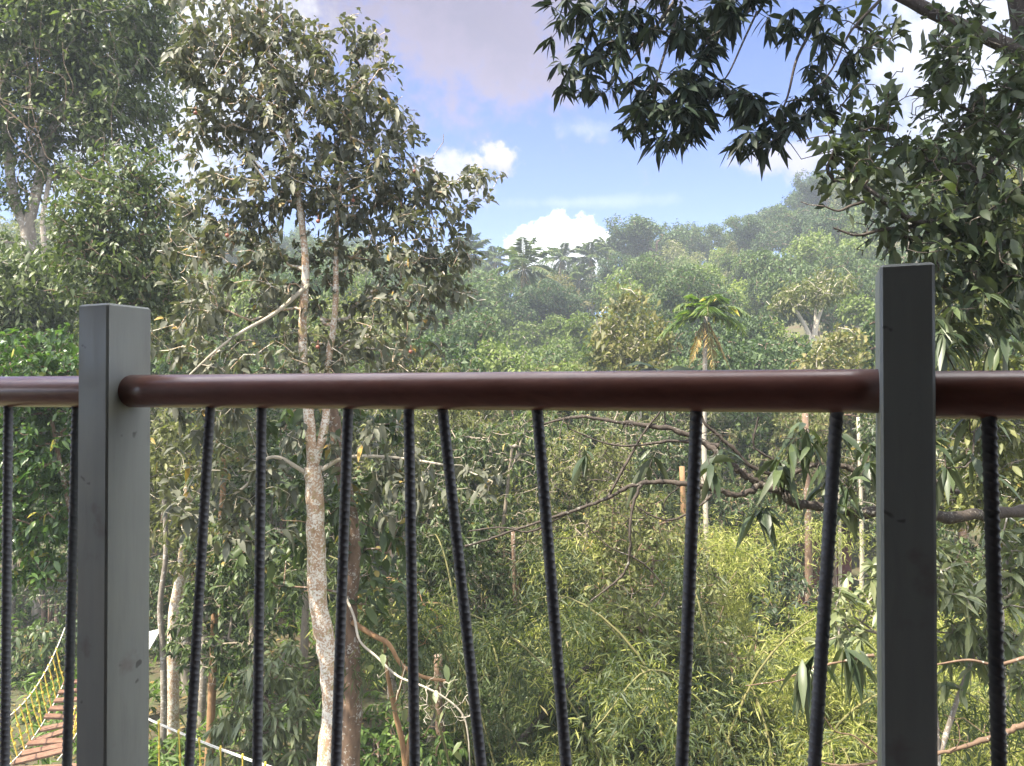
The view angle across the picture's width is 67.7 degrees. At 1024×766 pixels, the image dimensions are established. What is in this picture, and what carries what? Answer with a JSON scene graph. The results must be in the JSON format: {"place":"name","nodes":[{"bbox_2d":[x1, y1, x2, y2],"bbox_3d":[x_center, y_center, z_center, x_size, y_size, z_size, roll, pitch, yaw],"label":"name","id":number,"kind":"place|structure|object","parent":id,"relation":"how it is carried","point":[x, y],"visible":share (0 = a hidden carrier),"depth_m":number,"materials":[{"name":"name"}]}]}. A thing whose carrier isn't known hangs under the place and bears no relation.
{"place":"outdoors","nodes":[
{"label":"outdoors","id":0,"kind":"place"},
{"bbox_2d":[0,262,1023,765],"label":"railing","id":1,"kind":"object","parent":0,"point":[114,392],"visible":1,"depth_m":0.99,"materials":[{"name":"metal"}]},
{"bbox_2d":[0,221,1023,765],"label":"ground","id":2,"kind":"structure","parent":0,"point":[368,699],"depth_m":21.80,"materials":[{"name":"green plant"}]},
{"bbox_2d":[0,612,76,685],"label":"leafy shrub","id":3,"kind":"object","parent":2,"relation":"on","point":[45,644],"visible":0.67,"depth_m":20.52,"materials":[{"name":"green plant"}]},
{"bbox_2d":[0,322,78,598],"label":"glossy tree","id":4,"kind":"object","parent":2,"relation":"on","point":[31,529],"visible":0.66,"depth_m":10.77,"materials":[{"name":"green plant"}]},
{"bbox_2d":[0,466,170,622],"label":"understorey tree","id":5,"kind":"object","parent":2,"relation":"on","point":[58,549],"visible":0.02,"depth_m":23.03,"materials":[{"name":"green plant"}]},
{"bbox_2d":[0,0,197,434],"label":"grey trunk tree","id":6,"kind":"object","parent":2,"relation":"on","point":[86,82],"visible":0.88,"depth_m":17.50,"materials":[{"name":"green plant"}]},
{"bbox_2d":[10,628,76,765],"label":"rope bridge","id":7,"kind":"structure","parent":6,"relation":"attached to","point":[54,747],"depth_m":14.55,"materials":[{"name":"brown wood"}]},
{"bbox_2d":[24,135,206,357],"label":"bushy tree","id":8,"kind":"object","parent":2,"relation":"on","point":[130,280],"visible":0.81,"depth_m":13.65,"materials":[{"name":"green plant"}]},
{"bbox_2d":[150,408,201,759],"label":"slim tree","id":9,"kind":"object","parent":2,"relation":"on","point":[167,434],"visible":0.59,"depth_m":15.90,"materials":[{"name":"grey plant"}]},
{"bbox_2d":[149,423,234,742],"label":"slim tree","id":10,"kind":"object","parent":2,"relation":"on","point":[173,679],"visible":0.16,"depth_m":16.83,"materials":[{"name":"green plant"}]},
{"bbox_2d":[149,527,248,668],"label":"understorey tree","id":11,"kind":"object","parent":2,"relation":"on","point":[167,596],"visible":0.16,"depth_m":21.47,"materials":[{"name":"green plant"}]},
{"bbox_2d":[157,267,255,571],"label":"forest tree","id":12,"kind":"object","parent":2,"relation":"on","point":[212,328],"visible":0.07,"depth_m":29.86,"materials":[{"name":"green plant"}]},
{"bbox_2d":[162,408,277,765],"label":"slim tree","id":13,"kind":"object","parent":2,"relation":"on","point":[211,697],"visible":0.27,"depth_m":14.86,"materials":[{"name":"green plant"}]},
{"bbox_2d":[150,407,290,692],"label":"understorey tree","id":14,"kind":"object","parent":2,"relation":"on","point":[185,676],"visible":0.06,"depth_m":19.57,"materials":[{"name":"green plant"}]},
{"bbox_2d":[150,330,313,575],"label":"forest tree","id":15,"kind":"object","parent":2,"relation":"on","point":[157,368],"visible":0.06,"depth_m":26.56,"materials":[{"name":"green plant"}]},
{"bbox_2d":[161,501,306,750],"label":"understorey tree","id":16,"kind":"object","parent":2,"relation":"on","point":[225,678],"visible":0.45,"depth_m":13.79,"materials":[{"name":"green plant"}]},
{"bbox_2d":[184,265,316,500],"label":"forest tree","id":17,"kind":"object","parent":2,"relation":"on","point":[239,324],"visible":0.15,"depth_m":35.85,"materials":[{"name":"green plant"}]},
{"bbox_2d":[172,426,339,730],"bbox_3d":[-5.143,4.232,15.869,3.529,6.890,2.925,0,-1,-22],"label":"understorey tree","id":18,"kind":"object","parent":2,"relation":"on","point":[238,481],"visible":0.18,"depth_m":15.39,"materials":[{"name":"green plant"}]},
{"bbox_2d":[197,638,320,765],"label":"leafy shrub","id":19,"kind":"object","parent":2,"relation":"on","point":[276,733],"visible":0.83,"depth_m":12.49,"materials":[{"name":"green plant"}]},
{"bbox_2d":[177,262,364,342],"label":"forest tree","id":20,"kind":"object","parent":2,"relation":"on","point":[317,281],"visible":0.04,"depth_m":42.62,"materials":[{"name":"green plant"}]},
{"bbox_2d":[225,408,392,667],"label":"understorey tree","id":21,"kind":"object","parent":2,"relation":"on","point":[273,414],"visible":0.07,"depth_m":21.83,"materials":[{"name":"green plant"}]},
{"bbox_2d":[150,0,510,765],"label":"forked tree","id":22,"kind":"object","parent":2,"relation":"on","point":[278,80],"visible":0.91,"depth_m":8.87,"materials":[{"name":"green plant"}]},
{"bbox_2d":[273,283,415,372],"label":"forest tree","id":23,"kind":"object","parent":2,"relation":"on","point":[318,331],"visible":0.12,"depth_m":29.97,"materials":[{"name":"green plant"}]},
{"bbox_2d":[231,409,469,765],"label":"leaning tree","id":24,"kind":"object","parent":2,"relation":"on","point":[352,716],"visible":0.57,"depth_m":9.57,"materials":[{"name":"green plant"}]},
{"bbox_2d":[289,329,498,605],"bbox_3d":[-4.433,3.615,26.919,8.617,10.928,8.644,0,-1,24],"label":"forest tree","id":25,"kind":"object","parent":2,"relation":"on","point":[462,363],"visible":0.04,"depth_m":25.07,"materials":[{"name":"green plant"}]},
{"bbox_2d":[357,570,453,765],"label":"tree","id":26,"kind":"object","parent":2,"relation":"on","point":[404,748],"visible":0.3,"depth_m":10.91,"materials":[{"name":"green plant"}]},
{"bbox_2d":[315,353,498,699],"bbox_3d":[-2.772,3.694,19.913,5.011,9.081,3.776,0,-1,0],"label":"understorey tree","id":27,"kind":"object","parent":2,"relation":"on","point":[467,422],"visible":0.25,"depth_m":19.47,"materials":[{"name":"green plant"}]},
{"bbox_2d":[325,456,497,760],"bbox_3d":[-1.942,4.473,14.975,3.384,6.275,3.001,0,-1,0],"label":"understorey tree","id":28,"kind":"object","parent":2,"relation":"on","point":[441,519],"visible":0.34,"depth_m":14.45,"materials":[{"name":"green plant"}]},
{"bbox_2d":[360,705,508,765],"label":"leafy shrub","id":29,"kind":"object","parent":2,"relation":"on","point":[371,758],"visible":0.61,"depth_m":12.17,"materials":[{"name":"green plant"}]},
{"bbox_2d":[358,558,524,749],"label":"understorey tree","id":30,"kind":"object","parent":2,"relation":"on","point":[479,575],"visible":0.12,"depth_m":15.84,"materials":[{"name":"green plant"}]},
{"bbox_2d":[366,264,519,335],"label":"forest tree","id":31,"kind":"object","parent":2,"relation":"on","point":[484,290],"visible":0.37,"depth_m":57.76,"materials":[{"name":"green plant"}]},
{"bbox_2d":[219,519,681,765],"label":"bamboo clump","id":32,"kind":"object","parent":2,"relation":"on","point":[455,660],"visible":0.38,"depth_m":11.44,"materials":[{"name":"green plant"}]},
{"bbox_2d":[305,493,613,765],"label":"bamboo clump","id":33,"kind":"object","parent":2,"relation":"on","point":[567,569],"visible":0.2,"depth_m":14.77,"materials":[{"name":"green plant"}]},
{"bbox_2d":[417,306,570,371],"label":"forest tree","id":34,"kind":"object","parent":2,"relation":"on","point":[468,328],"visible":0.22,"depth_m":36.17,"materials":[{"name":"green plant"}]},
{"bbox_2d":[450,686,547,765],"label":"leafy shrub","id":35,"kind":"object","parent":2,"relation":"on","point":[482,701],"visible":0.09,"depth_m":12.83,"materials":[{"name":"green plant"}]},
{"bbox_2d":[459,330,553,541],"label":"forest tree","id":36,"kind":"object","parent":2,"relation":"on","point":[489,362],"visible":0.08,"depth_m":32.68,"materials":[{"name":"green plant"}]},
{"bbox_2d":[0,579,1023,765],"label":"undergrowth","id":37,"kind":"object","parent":2,"relation":"on","point":[20,613],"visible":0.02,"depth_m":18.64,"materials":[{"name":"green plant"}]},
{"bbox_2d":[420,410,603,713],"bbox_3d":[0.017,4.359,17.957,4.498,7.539,3.450,0,-1,0],"label":"understorey tree","id":38,"kind":"object","parent":2,"relation":"on","point":[479,457],"visible":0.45,"depth_m":17.81,"materials":[{"name":"green plant"}]},
{"bbox_2d":[467,286,573,337],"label":"forest tree","id":39,"kind":"object","parent":2,"relation":"on","point":[526,308],"visible":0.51,"depth_m":63.69,"materials":[{"name":"green plant"}]},
{"bbox_2d":[445,530,595,711],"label":"understorey tree","id":40,"kind":"object","parent":2,"relation":"on","point":[502,574],"visible":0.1,"depth_m":16.62,"materials":[{"name":"green plant"}]},
{"bbox_2d":[423,359,623,576],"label":"understorey tree","id":41,"kind":"object","parent":2,"relation":"on","point":[494,418],"visible":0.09,"depth_m":25.27,"materials":[{"name":"green plant"}]},
{"bbox_2d":[483,308,566,352],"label":"forest tree","id":42,"kind":"object","parent":2,"relation":"on","point":[549,325],"visible":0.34,"depth_m":55.75,"materials":[{"name":"green plant"}]},
{"bbox_2d":[487,236,571,295],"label":"coconut palm","id":43,"kind":"object","parent":2,"relation":"on","point":[518,257],"visible":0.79,"depth_m":67.84,"materials":[{"name":"green plant"}]},
{"bbox_2d":[499,278,599,333],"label":"forest tree","id":44,"kind":"object","parent":2,"relation":"on","point":[566,312],"visible":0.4,"depth_m":64.02,"materials":[{"name":"green plant"}]},
{"bbox_2d":[483,358,615,515],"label":"forest tree","id":45,"kind":"object","parent":2,"relation":"on","point":[573,368],"visible":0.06,"depth_m":25.36,"materials":[{"name":"green plant"}]},
{"bbox_2d":[499,310,609,369],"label":"forest tree","id":46,"kind":"object","parent":2,"relation":"on","point":[575,327],"visible":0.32,"depth_m":47.87,"materials":[{"name":"green plant"}]},
{"bbox_2d":[509,652,609,765],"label":"leafy shrub","id":47,"kind":"object","parent":2,"relation":"on","point":[594,713],"visible":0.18,"depth_m":12.13,"materials":[{"name":"green plant"}]},
{"bbox_2d":[464,706,673,765],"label":"bamboo clump","id":48,"kind":"object","parent":2,"relation":"on","point":[497,729],"visible":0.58,"depth_m":10.80,"materials":[{"name":"green plant"}]},
{"bbox_2d":[494,424,653,722],"bbox_3d":[1.442,4.349,16.969,3.854,6.895,3.036,0,-1,0],"label":"understorey tree","id":49,"kind":"object","parent":2,"relation":"on","point":[581,487],"visible":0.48,"depth_m":16.45,"materials":[{"name":"green plant"}]},
{"bbox_2d":[499,667,700,765],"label":"bamboo clump","id":50,"kind":"object","parent":2,"relation":"on","point":[550,761],"visible":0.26,"depth_m":9.88,"materials":[{"name":"green plant"}]},
{"bbox_2d":[480,513,727,733],"bbox_3d":[2.200,5.210,16.248,5.678,5.101,5.327,0,-1,1],"label":"bamboo clump","id":51,"kind":"object","parent":2,"relation":"on","point":[537,560],"visible":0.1,"depth_m":14.74,"materials":[{"name":"green plant"}]},
{"bbox_2d":[458,621,750,765],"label":"bamboo clump","id":52,"kind":"object","parent":2,"relation":"on","point":[518,696],"visible":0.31,"depth_m":11.35,"materials":[{"name":"green plant"}]},
{"bbox_2d":[561,561,675,760],"bbox_3d":[1.929,5.532,13.974,2.192,4.405,1.316,0,-1,0],"label":"leafy shrub","id":53,"kind":"object","parent":2,"relation":"on","point":[606,572],"visible":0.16,"depth_m":13.83,"materials":[{"name":"green plant"}]},
{"bbox_2d":[468,464,780,700],"bbox_3d":[1.868,4.792,16.918,8.301,5.769,3.970,0,-1,33],"label":"tree","id":54,"kind":"object","parent":2,"relation":"on","point":[665,561],"visible":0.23,"depth_m":16.21,"materials":[{"name":"green plant"}]},
{"bbox_2d":[550,411,711,540],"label":"understorey tree","id":55,"kind":"object","parent":2,"relation":"on","point":[667,461],"visible":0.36,"depth_m":21.63,"materials":[{"name":"green plant"}]},
{"bbox_2d":[579,281,683,537],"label":"forest tree","id":56,"kind":"object","parent":2,"relation":"on","point":[621,347],"visible":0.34,"depth_m":26.51,"materials":[{"name":"green plant"}]},
{"bbox_2d":[584,251,680,313],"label":"forest tree","id":57,"kind":"object","parent":2,"relation":"on","point":[647,267],"visible":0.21,"depth_m":61.97,"materials":[{"name":"green plant"}]},
{"bbox_2d":[306,559,977,765],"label":"bamboo clump","id":58,"kind":"object","parent":2,"relation":"on","point":[617,615],"visible":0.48,"depth_m":10.30,"materials":[{"name":"green plant"}]},
{"bbox_2d":[598,213,697,262],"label":"forest tree","id":59,"kind":"object","parent":2,"relation":"on","point":[639,233],"visible":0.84,"depth_m":97.45,"materials":[{"name":"green plant"}]},
{"bbox_2d":[595,698,716,765],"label":"leafy shrub","id":60,"kind":"object","parent":2,"relation":"on","point":[637,750],"visible":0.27,"depth_m":10.76,"materials":[{"name":"green plant"}]},
{"bbox_2d":[575,584,739,738],"bbox_3d":[2.125,5.318,11.354,2.430,4.585,1.521,0,-1,0],"label":"leafy shrub","id":61,"kind":"object","parent":2,"relation":"on","point":[645,622],"visible":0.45,"depth_m":11.27,"materials":[{"name":"green plant"}]},
{"bbox_2d":[586,477,735,741],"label":"understorey tree","id":62,"kind":"object","parent":2,"relation":"on","point":[655,530],"visible":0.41,"depth_m":14.62,"materials":[{"name":"green plant"}]},
{"bbox_2d":[492,560,832,752],"bbox_3d":[2.679,5.610,14.629,6.631,4.052,3.504,0,-1,-14],"label":"bamboo clump","id":63,"kind":"object","parent":2,"relation":"on","point":[716,605],"visible":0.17,"depth_m":14.57,"materials":[{"name":"green plant"}]},
{"bbox_2d":[594,259,751,325],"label":"forest tree","id":64,"kind":"object","parent":2,"relation":"on","point":[614,291],"visible":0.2,"depth_m":56.58,"materials":[{"name":"green plant"}]},
{"bbox_2d":[475,507,875,725],"bbox_3d":[4.008,5.042,15.991,9.414,5.265,4.975,0,-1,-7],"label":"bamboo clump","id":65,"kind":"object","parent":2,"relation":"on","point":[595,556],"visible":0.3,"depth_m":16.06,"materials":[{"name":"green plant"}]},
{"bbox_2d":[610,263,754,338],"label":"forest tree","id":66,"kind":"object","parent":2,"relation":"on","point":[697,285],"visible":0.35,"depth_m":48.66,"materials":[{"name":"green plant"}]},
{"bbox_2d":[663,221,731,263],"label":"forest tree","id":67,"kind":"object","parent":2,"relation":"on","point":[696,237],"visible":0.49,"depth_m":102.85,"materials":[{"name":"green plant"}]},
{"bbox_2d":[655,294,750,543],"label":"yellowing palm","id":68,"kind":"object","parent":2,"relation":"on","point":[704,306],"visible":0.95,"depth_m":23.92,"materials":[{"name":"green plant"}]},
{"bbox_2d":[620,309,787,363],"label":"forest tree","id":69,"kind":"object","parent":2,"relation":"on","point":[753,328],"visible":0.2,"depth_m":37.46,"materials":[{"name":"green plant"}]},
{"bbox_2d":[644,412,796,615],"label":"forest tree","id":70,"kind":"object","parent":2,"relation":"on","point":[745,451],"visible":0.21,"depth_m":24.97,"materials":[{"name":"green plant"}]},
{"bbox_2d":[621,411,827,627],"bbox_3d":[7.373,4.240,25.922,7.508,8.044,4.064,0,-1,0],"label":"understorey tree","id":71,"kind":"object","parent":2,"relation":"on","point":[684,421],"visible":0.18,"depth_m":25.05,"materials":[{"name":"green plant"}]},
{"bbox_2d":[677,626,783,751],"bbox_3d":[3.611,5.808,12.542,1.756,3.579,1.271,0,-1,0],"label":"leafy shrub","id":72,"kind":"object","parent":2,"relation":"on","point":[755,643],"visible":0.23,"depth_m":12.42,"materials":[{"name":"green plant"}]},
{"bbox_2d":[628,488,837,663],"bbox_3d":[6.288,5.340,19.052,5.335,5.349,10.095,-1,-1,45],"label":"bamboo clump","id":73,"kind":"object","parent":2,"relation":"on","point":[733,568],"visible":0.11,"depth_m":17.97,"materials":[{"name":"green plant"}]},
{"bbox_2d":[445,538,1023,765],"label":"bamboo clump","id":74,"kind":"object","parent":2,"relation":"on","point":[702,712],"visible":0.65,"depth_m":9.10,"materials":[{"name":"green plant"}]},
{"bbox_2d":[464,0,1023,765],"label":"overhanging tree","id":75,"kind":"object","parent":2,"relation":"on","point":[970,220],"visible":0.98,"depth_m":4.94,"materials":[{"name":"green plant"}]},
{"bbox_2d":[659,478,841,633],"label":"understorey tree","id":76,"kind":"object","parent":2,"relation":"on","point":[753,500],"visible":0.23,"depth_m":21.55,"materials":[{"name":"green plant"}]},
{"bbox_2d":[703,703,804,765],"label":"leafy shrub","id":77,"kind":"object","parent":2,"relation":"on","point":[738,753],"visible":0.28,"depth_m":10.52,"materials":[{"name":"green plant"}]},
{"bbox_2d":[719,216,792,253],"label":"forest tree","id":78,"kind":"object","parent":2,"relation":"on","point":[748,230],"visible":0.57,"depth_m":93.65,"materials":[{"name":"green plant"}]},
{"bbox_2d":[713,540,803,620],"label":"leafy shrub","id":79,"kind":"object","parent":2,"relation":"on","point":[791,568],"visible":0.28,"depth_m":19.24,"materials":[{"name":"green plant"}]},
{"bbox_2d":[679,328,851,576],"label":"forest tree","id":80,"kind":"object","parent":2,"relation":"on","point":[755,354],"visible":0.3,"depth_m":29.09,"materials":[{"name":"green plant"}]},
{"bbox_2d":[701,610,875,764],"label":"bamboo clump","id":81,"kind":"object","parent":2,"relation":"on","point":[766,668],"visible":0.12,"depth_m":12.08,"materials":[{"name":"green plant"}]},
{"bbox_2d":[747,572,836,670],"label":"leafy shrub","id":82,"kind":"object","parent":2,"relation":"on","point":[775,612],"visible":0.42,"depth_m":14.97,"materials":[{"name":"green plant"}]},
{"bbox_2d":[719,601,876,757],"bbox_3d":[4.571,5.456,11.927,2.766,3.706,5.782,0,-1,26],"label":"bamboo clump","id":83,"kind":"object","parent":2,"relation":"on","point":[781,714],"visible":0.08,"depth_m":11.18,"materials":[{"name":"green plant"}]},
{"bbox_2d":[747,205,851,255],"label":"forest tree","id":84,"kind":"object","parent":2,"relation":"on","point":[795,226],"visible":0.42,"depth_m":86.44,"materials":[{"name":"green plant"}]},
{"bbox_2d":[731,240,881,333],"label":"forest tree","id":85,"kind":"object","parent":2,"relation":"on","point":[769,261],"visible":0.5,"depth_m":57.41,"materials":[{"name":"green plant"}]},
{"bbox_2d":[769,480,851,610],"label":"leafy shrub","id":86,"kind":"object","parent":2,"relation":"on","point":[846,567],"visible":0.02,"depth_m":27.04,"materials":[{"name":"green plant"}]},
{"bbox_2d":[748,262,874,337],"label":"forest tree","id":87,"kind":"object","parent":2,"relation":"on","point":[775,284],"visible":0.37,"depth_m":50.18,"materials":[{"name":"green plant"}]},
{"bbox_2d":[780,168,842,210],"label":"forest tree","id":88,"kind":"object","parent":2,"relation":"on","point":[794,199],"visible":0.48,"depth_m":102.62,"materials":[{"name":"green plant"}]},
{"bbox_2d":[766,266,861,354],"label":"tree","id":89,"kind":"object","parent":2,"relation":"on","point":[822,293],"visible":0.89,"depth_m":35.74,"materials":[{"name":"green plant"}]},
{"bbox_2d":[764,322,875,581],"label":"forest tree","id":90,"kind":"object","parent":2,"relation":"on","point":[823,354],"visible":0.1,"depth_m":25.77,"materials":[{"name":"green plant"}]},
{"bbox_2d":[781,227,874,350],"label":"forest tree","id":91,"kind":"object","parent":2,"relation":"on","point":[810,249],"visible":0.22,"depth_m":62.90,"materials":[{"name":"green plant"}]},
{"bbox_2d":[747,412,942,627],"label":"understorey tree","id":92,"kind":"object","parent":2,"relation":"on","point":[820,419],"visible":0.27,"depth_m":23.49,"materials":[{"name":"green plant"}]},
{"bbox_2d":[823,290,874,358],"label":"forest tree","id":93,"kind":"object","parent":2,"relation":"on","point":[858,307],"visible":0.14,"depth_m":44.47,"materials":[{"name":"green plant"}]},
{"bbox_2d":[817,204,896,330],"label":"forest tree","id":94,"kind":"object","parent":2,"relation":"on","point":[871,252],"visible":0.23,"depth_m":72.06,"materials":[{"name":"green plant"}]},
{"bbox_2d":[702,587,1023,765],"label":"bamboo clump","id":95,"kind":"object","parent":2,"relation":"on","point":[981,705],"visible":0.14,"depth_m":12.46,"materials":[{"name":"green plant"}]},
{"bbox_2d":[807,186,923,324],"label":"forest tree","id":96,"kind":"object","parent":2,"relation":"on","point":[827,223],"visible":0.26,"depth_m":73.44,"materials":[{"name":"green plant"}]},
{"bbox_2d":[729,555,1023,765],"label":"bamboo clump","id":97,"kind":"object","parent":2,"relation":"on","point":[837,691],"visible":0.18,"depth_m":10.69,"materials":[{"name":"green plant"}]},
{"bbox_2d":[839,413,967,548],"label":"understorey tree","id":98,"kind":"object","parent":2,"relation":"on","point":[867,432],"visible":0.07,"depth_m":20.02,"materials":[{"name":"green plant"}]},
{"bbox_2d":[802,502,1023,765],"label":"whorled shrub tree","id":99,"kind":"object","parent":2,"relation":"on","point":[962,638],"visible":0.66,"depth_m":7.84,"materials":[{"name":"green plant"}]},
{"bbox_2d":[830,639,1023,765],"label":"bamboo clump","id":100,"kind":"object","parent":2,"relation":"on","point":[950,734],"visible":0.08,"depth_m":10.53,"materials":[{"name":"green plant"}]},
{"bbox_2d":[852,310,1023,620],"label":"forest tree","id":101,"kind":"object","parent":2,"relation":"on","point":[868,329],"visible":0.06,"depth_m":28.06,"materials":[{"name":"green plant"}]},
{"bbox_2d":[922,155,1023,765],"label":"back right tree","id":102,"kind":"object","parent":2,"relation":"on","point":[1015,476],"visible":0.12,"depth_m":9.71,"materials":[{"name":"green plant"}]},
{"bbox_2d":[936,443,1023,735],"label":"understorey tree","id":103,"kind":"object","parent":2,"relation":"on","point":[970,548],"visible":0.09,"depth_m":15.98,"materials":[{"name":"green plant"}]},
{"bbox_2d":[0,0,1023,316],"label":"sky","id":104,"kind":"structure","parent":0,"point":[473,76],"materials":[{"name":"blue"}]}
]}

